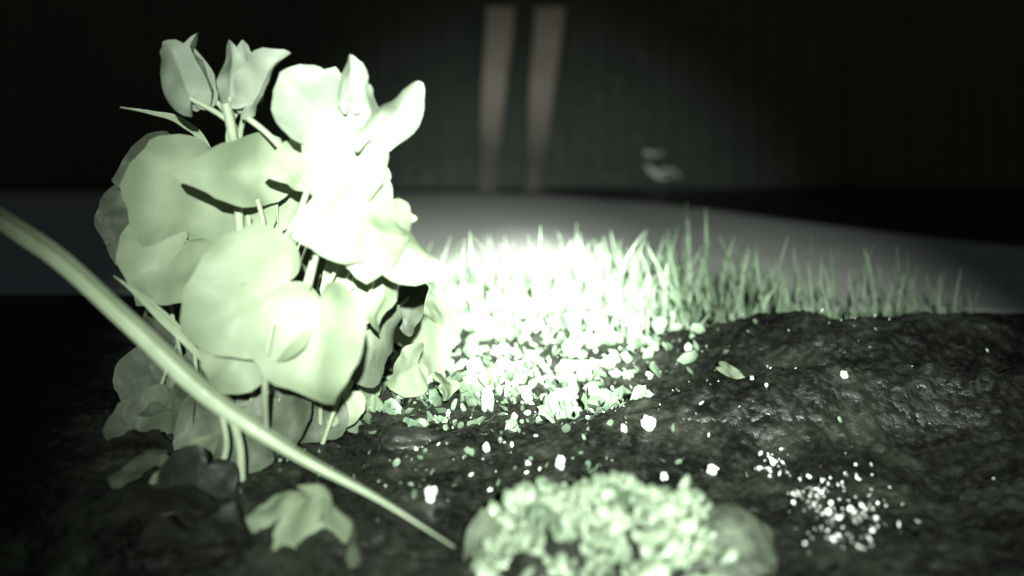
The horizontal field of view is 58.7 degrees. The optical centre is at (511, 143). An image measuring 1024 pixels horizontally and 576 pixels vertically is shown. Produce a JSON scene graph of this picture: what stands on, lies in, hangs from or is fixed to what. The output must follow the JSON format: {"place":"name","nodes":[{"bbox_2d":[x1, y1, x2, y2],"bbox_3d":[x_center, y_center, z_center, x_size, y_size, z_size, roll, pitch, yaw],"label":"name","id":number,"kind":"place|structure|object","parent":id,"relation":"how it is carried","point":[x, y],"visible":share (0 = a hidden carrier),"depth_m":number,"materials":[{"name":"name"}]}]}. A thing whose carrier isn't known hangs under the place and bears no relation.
{"place":"outdoors","nodes":[
{"label":"outdoors","id":0,"kind":"place"},
{"bbox_2d":[0,188,1023,575],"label":"ground","id":1,"kind":"structure","parent":0,"point":[934,436],"depth_m":0.87,"materials":[{"name":"soil"}]},
{"bbox_2d":[120,107,210,147],"bbox_3d":[-0.321,0.135,0.938,0.145,0.345,0.047,0,0,-4],"label":"strap leaf","id":2,"kind":"object","parent":1,"relation":"on","point":[195,131],"visible":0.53,"depth_m":0.93,"materials":[{"name":"green plant"}]},
{"bbox_2d":[113,276,237,399],"bbox_3d":[-0.291,0.211,0.855,0.142,0.179,0.067,0,0,-36],"label":"strap leaf","id":3,"kind":"object","parent":1,"relation":"on","point":[169,323],"visible":0.51,"depth_m":0.82,"materials":[{"name":"green plant"}]},
{"bbox_2d":[0,207,454,546],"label":"strap leaf","id":4,"kind":"object","parent":1,"relation":"on","point":[167,358],"visible":1,"depth_m":0.67,"materials":[{"name":"green plant"}]},
{"bbox_2d":[94,32,445,483],"bbox_3d":[-0.247,0.107,0.865,0.379,0.431,0.271,0,0,0],"label":"heart leaved plant","id":5,"kind":"object","parent":1,"relation":"on","point":[225,259],"visible":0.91,"depth_m":0.83,"materials":[{"name":"green plant"}]},
{"bbox_2d":[377,426,439,449],"bbox_3d":[-0.101,0.294,0.901,0.063,0.022,0.063,0,0,0],"label":"rock","id":6,"kind":"object","parent":1,"relation":"on","point":[410,437],"visible":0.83,"depth_m":0.89,"materials":[{"name":"grey stone"}]},
{"bbox_2d":[108,299,744,568],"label":"fallen leaves","id":7,"kind":"object","parent":1,"relation":"on","point":[188,478],"visible":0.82,"depth_m":0.73,"materials":[{"name":"green plant"}]},
{"bbox_2d":[477,7,514,189],"bbox_3d":[-0.102,-0.295,5.940,0.247,1.190,0.080,0,0,0],"label":"wooden post","id":8,"kind":"object","parent":1,"relation":"on","point":[499,27],"visible":1,"depth_m":5.90,"materials":[{"name":"brown wood"}]},
{"bbox_2d":[0,0,1023,187],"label":"wooden fence","id":9,"kind":"object","parent":1,"relation":"on","point":[814,93],"visible":0.81,"depth_m":6.16,"materials":[{"name":"black wood"}]},
{"bbox_2d":[523,7,564,189],"bbox_3d":[0.211,-0.295,5.940,0.272,1.190,0.080,0,0,0],"label":"wooden post","id":10,"kind":"object","parent":1,"relation":"on","point":[547,31],"visible":1,"depth_m":5.90,"materials":[{"name":"brown wood"}]},
{"bbox_2d":[239,289,962,520],"bbox_3d":[0.033,0.277,1.226,0.835,0.077,1.118,0,0,0],"label":"groundcover","id":11,"kind":"object","parent":1,"relation":"on","point":[472,387],"visible":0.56,"depth_m":1.16,"materials":[{"name":"green plant"}]},
{"bbox_2d":[464,470,738,575],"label":"sedum clump","id":12,"kind":"object","parent":1,"relation":"on","point":[615,523],"visible":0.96,"depth_m":0.62,"materials":[{"name":"green plant"}]},
{"bbox_2d":[414,343,847,502],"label":"white pebbles","id":13,"kind":"object","parent":1,"relation":"on","point":[648,423],"visible":0.68,"depth_m":0.87,"materials":[{"name":"stone"}]},
{"bbox_2d":[315,206,993,344],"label":"grass","id":14,"kind":"structure","parent":1,"relation":"on","point":[592,283],"depth_m":1.51,"materials":[{"name":"green plant"}]},
{"bbox_2d":[644,149,680,179],"bbox_3d":[1.008,0.137,6.092,0.246,0.202,0.052,0,0,0],"label":"dry twig","id":15,"kind":"object","parent":1,"relation":"on","point":[653,172],"visible":1,"depth_m":6.08,"materials":[{"name":"stone"}]},
{"bbox_2d":[332,308,993,549],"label":"pale chips","id":16,"kind":"object","parent":1,"relation":"on","point":[838,517],"visible":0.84,"depth_m":0.77,"materials":[{"name":"stone"}]},
{"bbox_2d":[676,503,777,575],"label":"mossy stone","id":17,"kind":"object","parent":1,"relation":"on","point":[749,536],"visible":0.57,"depth_m":0.64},
{"bbox_2d":[0,192,1023,313],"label":"path","id":18,"kind":"structure","parent":0,"point":[64,221],"depth_m":2.64,"materials":[{"name":"concrete"}]}
]}

